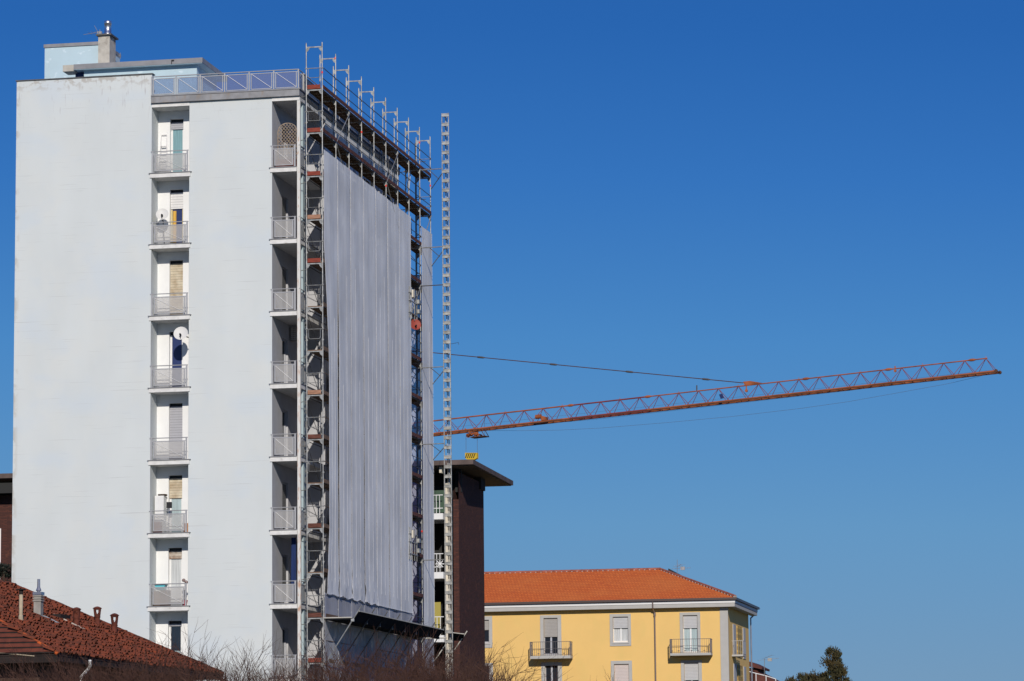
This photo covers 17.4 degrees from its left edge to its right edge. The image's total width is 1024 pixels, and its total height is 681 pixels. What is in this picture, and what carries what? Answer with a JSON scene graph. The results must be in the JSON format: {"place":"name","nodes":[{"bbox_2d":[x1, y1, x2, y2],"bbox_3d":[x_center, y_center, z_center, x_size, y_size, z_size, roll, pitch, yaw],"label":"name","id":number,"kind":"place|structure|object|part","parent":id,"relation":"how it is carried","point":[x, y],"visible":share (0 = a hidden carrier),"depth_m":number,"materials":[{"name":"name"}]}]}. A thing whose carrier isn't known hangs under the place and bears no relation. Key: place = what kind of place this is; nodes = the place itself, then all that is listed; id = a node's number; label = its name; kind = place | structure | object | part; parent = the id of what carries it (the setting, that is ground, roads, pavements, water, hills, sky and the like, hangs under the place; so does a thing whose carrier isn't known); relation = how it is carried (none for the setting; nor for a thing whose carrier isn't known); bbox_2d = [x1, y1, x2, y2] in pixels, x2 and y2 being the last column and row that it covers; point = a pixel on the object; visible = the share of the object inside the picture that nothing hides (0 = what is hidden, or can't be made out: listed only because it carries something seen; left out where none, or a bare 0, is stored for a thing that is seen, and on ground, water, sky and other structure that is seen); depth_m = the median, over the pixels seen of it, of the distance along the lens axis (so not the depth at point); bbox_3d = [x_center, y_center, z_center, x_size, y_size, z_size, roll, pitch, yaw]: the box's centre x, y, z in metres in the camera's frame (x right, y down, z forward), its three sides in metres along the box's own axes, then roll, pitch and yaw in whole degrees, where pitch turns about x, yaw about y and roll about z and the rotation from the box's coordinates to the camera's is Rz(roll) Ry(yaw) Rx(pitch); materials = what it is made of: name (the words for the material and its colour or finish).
{"place":"outdoors","nodes":[
{"label":"outdoors","id":0,"kind":"place"},
{"bbox_2d":[0,579,223,680],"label":"tiled house","id":1,"kind":"structure","parent":0,"point":[38,620],"depth_m":116.70,"materials":[{"name":"brown tile"}]},
{"bbox_2d":[0,459,512,679],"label":"brick apartment block","id":2,"kind":"structure","parent":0,"point":[472,479],"depth_m":189.63,"materials":[{"name":"brown brick"}]},
{"bbox_2d":[0,528,0,579],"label":"window","id":3,"kind":"structure","parent":2,"relation":"in","point":[0,528],"depth_m":192.24,"materials":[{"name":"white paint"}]},
{"bbox_2d":[0,0,1023,680],"label":"sky","id":4,"kind":"structure","parent":0,"point":[762,191],"materials":[{"name":"blue"}]},
{"bbox_2d":[484,567,759,680],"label":"yellow apartment house","id":5,"kind":"structure","parent":0,"point":[645,624],"depth_m":232.53,"materials":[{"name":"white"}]},
{"bbox_2d":[749,662,778,680],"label":"house","id":6,"kind":"structure","parent":0,"point":[758,671],"depth_m":254.96,"materials":[{"name":"brick"}]},
{"bbox_2d":[758,655,776,675],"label":"antenna","id":7,"kind":"object","parent":6,"relation":"on","point":[769,659],"visible":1,"depth_m":244.78,"materials":[{"name":"silver metal"}]},
{"label":"ground","id":8,"kind":"structure","parent":0,"visible":0},
{"bbox_2d":[0,562,11,581],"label":"cedar tree","id":9,"kind":"object","parent":8,"relation":"on","point":[6,573],"visible":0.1,"depth_m":175.18,"materials":[{"name":"green plant"}]},
{"bbox_2d":[0,646,106,680],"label":"bare shrub","id":10,"kind":"object","parent":8,"relation":"on","point":[32,679],"visible":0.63,"depth_m":85.94,"materials":[{"name":"brown plant"}]},
{"bbox_2d":[0,648,135,680],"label":"bare shrub","id":11,"kind":"object","parent":8,"relation":"on","point":[48,666],"visible":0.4,"depth_m":91.83,"materials":[{"name":"brown plant"}]},
{"bbox_2d":[1,639,184,680],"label":"bare shrub","id":12,"kind":"object","parent":8,"relation":"on","point":[68,669],"visible":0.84,"depth_m":82.90,"materials":[{"name":"brown plant"}]},
{"bbox_2d":[3,636,185,680],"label":"bare shrub","id":13,"kind":"object","parent":8,"relation":"on","point":[59,669],"visible":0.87,"depth_m":82.99,"materials":[{"name":"brown plant"}]},
{"bbox_2d":[3,644,223,680],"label":"bare shrub","id":14,"kind":"object","parent":8,"relation":"on","point":[111,655],"visible":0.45,"depth_m":87.87,"materials":[{"name":"brown plant"}]},
{"bbox_2d":[41,619,252,680],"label":"bare shrub","id":15,"kind":"object","parent":8,"relation":"on","point":[99,678],"visible":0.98,"depth_m":81.18,"materials":[{"name":"brown plant"}]},
{"bbox_2d":[53,642,243,680],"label":"bare shrub","id":16,"kind":"object","parent":8,"relation":"on","point":[164,669],"visible":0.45,"depth_m":87.52,"materials":[{"name":"brown plant"}]},
{"bbox_2d":[12,630,324,680],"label":"bare shrub","id":17,"kind":"object","parent":8,"relation":"on","point":[256,671],"visible":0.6,"depth_m":85.41,"materials":[{"name":"brown plant"}]},
{"bbox_2d":[75,647,287,680],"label":"bare shrub","id":18,"kind":"object","parent":8,"relation":"on","point":[189,671],"visible":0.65,"depth_m":83.41,"materials":[{"name":"brown plant"}]},
{"bbox_2d":[12,20,400,680],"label":"apartment tower","id":19,"kind":"structure","parent":8,"relation":"on","point":[128,406],"depth_m":152.39,"materials":[{"name":"white paint"}]},
{"bbox_2d":[83,27,101,34],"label":"antenna","id":20,"kind":"object","parent":19,"relation":"on","point":[99,32],"visible":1,"depth_m":157.54,"materials":[{"name":"silver metal"}]},
{"bbox_2d":[153,591,159,605],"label":"cardboard box","id":21,"kind":"object","parent":19,"relation":"on","point":[156,597],"visible":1,"depth_m":150.61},
{"bbox_2d":[153,522,161,532],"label":"storage crate","id":22,"kind":"object","parent":19,"relation":"on","point":[157,525],"visible":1,"depth_m":151.04,"materials":[{"name":"white plastic"}]},
{"bbox_2d":[155,496,166,532],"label":"utility cabinet","id":23,"kind":"object","parent":19,"relation":"on","point":[160,502],"visible":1,"depth_m":151.52,"materials":[{"name":"white plastic"}]},
{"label":"door","id":24,"kind":"part","parent":23,"relation":"part of","materials":[{"name":"white plastic"}]},
{"bbox_2d":[156,208,167,242],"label":"satellite dish","id":25,"kind":"object","parent":19,"relation":"on","point":[162,213],"visible":1,"depth_m":153.13,"materials":[{"name":"white paint"}]},
{"bbox_2d":[158,134,167,171],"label":"step ladder","id":26,"kind":"object","parent":19,"relation":"on","point":[166,158],"visible":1,"depth_m":154.12,"materials":[{"name":"silver metal"}]},
{"bbox_2d":[160,590,170,605],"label":"cardboard box","id":27,"kind":"object","parent":19,"relation":"on","point":[165,600],"visible":1,"depth_m":150.56,"materials":[{"name":"white cardboard"}]},
{"bbox_2d":[155,584,167,590],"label":"plastic tray","id":28,"kind":"object","parent":27,"relation":"on","point":[162,585],"visible":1,"depth_m":150.62,"materials":[{"name":"teal plastic"}]},
{"bbox_2d":[166,502,171,528],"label":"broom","id":29,"kind":"object","parent":19,"relation":"on","point":[169,505],"visible":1,"depth_m":151.42,"materials":[{"name":"black plastic"}]},
{"bbox_2d":[169,548,181,605],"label":"balcony door","id":30,"kind":"structure","parent":19,"relation":"in","point":[175,554],"depth_m":151.70,"materials":[{"name":"white glass"}]},
{"bbox_2d":[169,621,181,651],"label":"balcony door","id":31,"kind":"structure","parent":19,"relation":"in","point":[175,626],"depth_m":151.33,"materials":[{"name":"blue"}]},
{"bbox_2d":[170,403,181,458],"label":"balcony door","id":32,"kind":"structure","parent":19,"relation":"in","point":[175,409],"depth_m":152.56,"materials":[{"name":"white plastic"}]},
{"bbox_2d":[170,475,181,531],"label":"balcony door","id":33,"kind":"structure","parent":19,"relation":"in","point":[175,481],"depth_m":152.15,"materials":[{"name":"white"}]},
{"bbox_2d":[170,261,182,314],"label":"balcony door","id":34,"kind":"structure","parent":19,"relation":"in","point":[176,270],"depth_m":153.45,"materials":[{"name":"white"}]},
{"bbox_2d":[170,332,182,386],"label":"balcony door","id":35,"kind":"structure","parent":19,"relation":"in","point":[176,346],"depth_m":153.04,"materials":[{"name":"blue fabric"}]},
{"bbox_2d":[171,119,182,171],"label":"balcony door","id":36,"kind":"structure","parent":19,"relation":"in","point":[176,125],"depth_m":154.43,"materials":[{"name":"white"}]},
{"bbox_2d":[171,190,182,242],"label":"balcony door","id":37,"kind":"structure","parent":19,"relation":"in","point":[176,195],"depth_m":153.98,"materials":[{"name":"white"}]},
{"bbox_2d":[174,327,188,340],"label":"satellite dish","id":38,"kind":"object","parent":19,"relation":"attached to","point":[180,333],"visible":1,"depth_m":151.80,"materials":[{"name":"white paint"}]},
{"bbox_2d":[282,127,285,158],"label":"loggia door","id":39,"kind":"structure","parent":19,"relation":"in","point":[284,133],"depth_m":154.96,"materials":[{"name":"white glass"}]},
{"bbox_2d":[282,197,285,237],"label":"loggia door","id":40,"kind":"structure","parent":19,"relation":"in","point":[283,199],"depth_m":154.17,"materials":[{"name":"grey glass"}]},
{"bbox_2d":[282,267,285,309],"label":"loggia door","id":41,"kind":"structure","parent":19,"relation":"in","point":[283,270],"depth_m":153.72,"materials":[{"name":"grey glass"}]},
{"bbox_2d":[282,339,285,382],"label":"loggia door","id":42,"kind":"structure","parent":19,"relation":"in","point":[283,341],"depth_m":153.53,"materials":[{"name":"grey glass"}]},
{"bbox_2d":[282,410,285,455],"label":"loggia door","id":43,"kind":"structure","parent":19,"relation":"in","point":[283,412],"depth_m":153.08,"materials":[{"name":"grey glass"}]},
{"bbox_2d":[282,482,285,528],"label":"loggia door","id":44,"kind":"structure","parent":19,"relation":"in","point":[283,484],"depth_m":152.34,"materials":[{"name":"grey glass"}]},
{"bbox_2d":[282,555,285,602],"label":"loggia door","id":45,"kind":"structure","parent":19,"relation":"in","point":[283,556],"depth_m":151.85,"materials":[{"name":"grey glass"}]},
{"bbox_2d":[282,628,285,677],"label":"loggia door","id":46,"kind":"structure","parent":19,"relation":"in","point":[283,629],"depth_m":151.74,"materials":[{"name":"grey glass"}]},
{"bbox_2d":[276,159,296,166],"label":"planter box","id":47,"kind":"object","parent":19,"relation":"on","point":[280,162],"visible":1,"depth_m":152.18,"materials":[{"name":"grey"}]},
{"bbox_2d":[277,123,296,159],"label":"garden trellis","id":48,"kind":"object","parent":19,"relation":"on","point":[286,140],"visible":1,"depth_m":152.61,"materials":[{"name":"brown wood"}]},
{"bbox_2d":[286,128,296,158],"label":"climbing plant","id":49,"kind":"object","parent":48,"relation":"attached to","point":[291,142],"visible":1,"depth_m":152.67,"materials":[{"name":"green plant"}]},
{"bbox_2d":[291,538,295,602],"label":"hanging curtain","id":50,"kind":"object","parent":19,"relation":"hanging from","point":[293,558],"visible":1,"depth_m":150.23,"materials":[{"name":"blue fabric"}]},
{"bbox_2d":[290,327,296,341],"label":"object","id":51,"kind":"object","parent":19,"relation":"attached to","point":[293,334],"visible":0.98,"depth_m":154.03,"materials":[{"name":"white paint"}]},
{"bbox_2d":[178,647,333,680],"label":"bare shrub","id":52,"kind":"object","parent":8,"relation":"on","point":[288,674],"visible":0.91,"depth_m":81.21,"materials":[{"name":"brown plant"}]},
{"bbox_2d":[223,638,321,680],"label":"bare shrub","id":53,"kind":"object","parent":8,"relation":"on","point":[258,662],"visible":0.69,"depth_m":85.42,"materials":[{"name":"brown plant"}]},
{"bbox_2d":[239,632,384,680],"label":"bare shrub","id":54,"kind":"object","parent":8,"relation":"on","point":[275,654],"visible":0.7,"depth_m":82.84,"materials":[{"name":"brown plant"}]},
{"bbox_2d":[190,630,489,680],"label":"bare shrub","id":55,"kind":"object","parent":8,"relation":"on","point":[321,663],"visible":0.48,"depth_m":86.09,"materials":[{"name":"brown plant"}]},
{"bbox_2d":[301,42,431,678],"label":"scaffold","id":56,"kind":"object","parent":8,"relation":"on","point":[348,117],"visible":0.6,"depth_m":157.61,"materials":[{"name":"metal"}]},
{"bbox_2d":[324,150,339,679],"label":"debris net","id":57,"kind":"object","parent":56,"relation":"attached to","point":[330,218],"visible":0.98,"depth_m":151.69,"materials":[{"name":"grey fabric"}]},
{"bbox_2d":[338,161,353,680],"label":"debris net","id":58,"kind":"object","parent":56,"relation":"attached to","point":[345,435],"visible":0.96,"depth_m":153.92,"materials":[{"name":"grey fabric"}]},
{"bbox_2d":[350,170,365,675],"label":"debris net","id":59,"kind":"object","parent":56,"relation":"attached to","point":[357,313],"visible":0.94,"depth_m":156.32,"materials":[{"name":"grey fabric"}]},
{"bbox_2d":[363,180,378,678],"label":"debris net","id":60,"kind":"object","parent":56,"relation":"attached to","point":[369,286],"visible":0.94,"depth_m":158.77,"materials":[{"name":"grey fabric"}]},
{"bbox_2d":[376,191,389,676],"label":"debris net","id":61,"kind":"object","parent":56,"relation":"attached to","point":[383,590],"visible":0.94,"depth_m":161.22,"materials":[{"name":"grey fabric"}]},
{"bbox_2d":[387,199,400,677],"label":"debris net","id":62,"kind":"object","parent":56,"relation":"attached to","point":[394,397],"visible":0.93,"depth_m":163.67,"materials":[{"name":"grey fabric"}]},
{"bbox_2d":[324,605,466,672],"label":"protective fan","id":63,"kind":"object","parent":56,"relation":"attached to","point":[377,622],"visible":0.84,"depth_m":155.85},
{"bbox_2d":[399,209,412,671],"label":"debris net","id":64,"kind":"object","parent":56,"relation":"attached to","point":[406,426],"visible":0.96,"depth_m":166.10,"materials":[{"name":"grey fabric"}]},
{"bbox_2d":[399,275,423,679],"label":"debris net","id":65,"kind":"object","parent":56,"relation":"attached to","point":[414,469],"visible":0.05,"depth_m":173.02,"materials":[{"name":"grey fabric"}]},
{"bbox_2d":[409,286,420,320],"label":"scaffold winch","id":66,"kind":"object","parent":56,"relation":"attached to","point":[418,302],"visible":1,"depth_m":168.52,"materials":[{"name":"metal"}]},
{"bbox_2d":[409,527,420,561],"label":"scaffold winch","id":67,"kind":"object","parent":56,"relation":"attached to","point":[412,533],"visible":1,"depth_m":166.53,"materials":[{"name":"metal"}]},
{"bbox_2d":[411,319,420,331],"bbox_3d":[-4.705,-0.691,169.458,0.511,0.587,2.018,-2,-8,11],"label":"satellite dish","id":68,"kind":"object","parent":56,"relation":"attached to","point":[416,324],"visible":1,"depth_m":168.72,"materials":[{"name":"red metal"}]},
{"bbox_2d":[422,227,434,676],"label":"debris net","id":69,"kind":"object","parent":56,"relation":"attached to","point":[428,460],"visible":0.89,"depth_m":170.97,"materials":[{"name":"grey fabric"}]},
{"bbox_2d":[235,615,506,680],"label":"bare shrub","id":70,"kind":"object","parent":8,"relation":"on","point":[424,678],"visible":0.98,"depth_m":78.09,"materials":[{"name":"brown plant"}]},
{"bbox_2d":[260,629,533,680],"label":"bare shrub","id":71,"kind":"object","parent":8,"relation":"on","point":[385,656],"visible":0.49,"depth_m":84.54,"materials":[{"name":"brown plant"}]},
{"bbox_2d":[309,624,506,680],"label":"bare shrub","id":72,"kind":"object","parent":8,"relation":"on","point":[348,667],"visible":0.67,"depth_m":79.98,"materials":[{"name":"brown plant"}]},
{"bbox_2d":[284,626,561,680],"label":"bare shrub","id":73,"kind":"object","parent":8,"relation":"on","point":[489,667],"visible":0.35,"depth_m":86.00,"materials":[{"name":"brown plant"}]},
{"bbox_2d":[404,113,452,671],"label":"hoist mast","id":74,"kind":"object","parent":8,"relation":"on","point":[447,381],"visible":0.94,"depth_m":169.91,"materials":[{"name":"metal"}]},
{"bbox_2d":[382,647,573,680],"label":"bare shrub","id":75,"kind":"object","parent":8,"relation":"on","point":[491,674],"visible":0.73,"depth_m":80.09,"materials":[{"name":"brown plant"}]},
{"bbox_2d":[448,658,529,680],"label":"bare shrub","id":76,"kind":"object","parent":8,"relation":"on","point":[484,677],"visible":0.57,"depth_m":83.97,"materials":[{"name":"brown plant"}]},
{"bbox_2d":[448,658,590,680],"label":"bare shrub","id":77,"kind":"object","parent":8,"relation":"on","point":[502,676],"visible":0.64,"depth_m":82.64,"materials":[{"name":"brown plant"}]},
{"bbox_2d":[505,667,617,680],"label":"bare shrub","id":78,"kind":"object","parent":8,"relation":"on","point":[565,673],"visible":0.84,"depth_m":86.13,"materials":[{"name":"brown plant"}]},
{"bbox_2d":[433,352,1001,459],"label":"tower crane","id":79,"kind":"object","parent":8,"relation":"on","point":[476,434],"visible":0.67,"depth_m":246.73,"materials":[{"name":"orange metal"}]},
{"bbox_2d":[784,676,795,680],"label":"conifer tree","id":80,"kind":"object","parent":8,"relation":"on","point":[791,679],"visible":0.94,"depth_m":208.33,"materials":[{"name":"green plant"}]},
{"bbox_2d":[794,669,821,680],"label":"conifer tree","id":81,"kind":"object","parent":8,"relation":"on","point":[810,676],"visible":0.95,"depth_m":205.92,"materials":[{"name":"green plant"}]},
{"bbox_2d":[817,646,851,680],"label":"conifer tree","id":82,"kind":"object","parent":8,"relation":"on","point":[836,669],"visible":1,"depth_m":203.67,"materials":[{"name":"green plant"}]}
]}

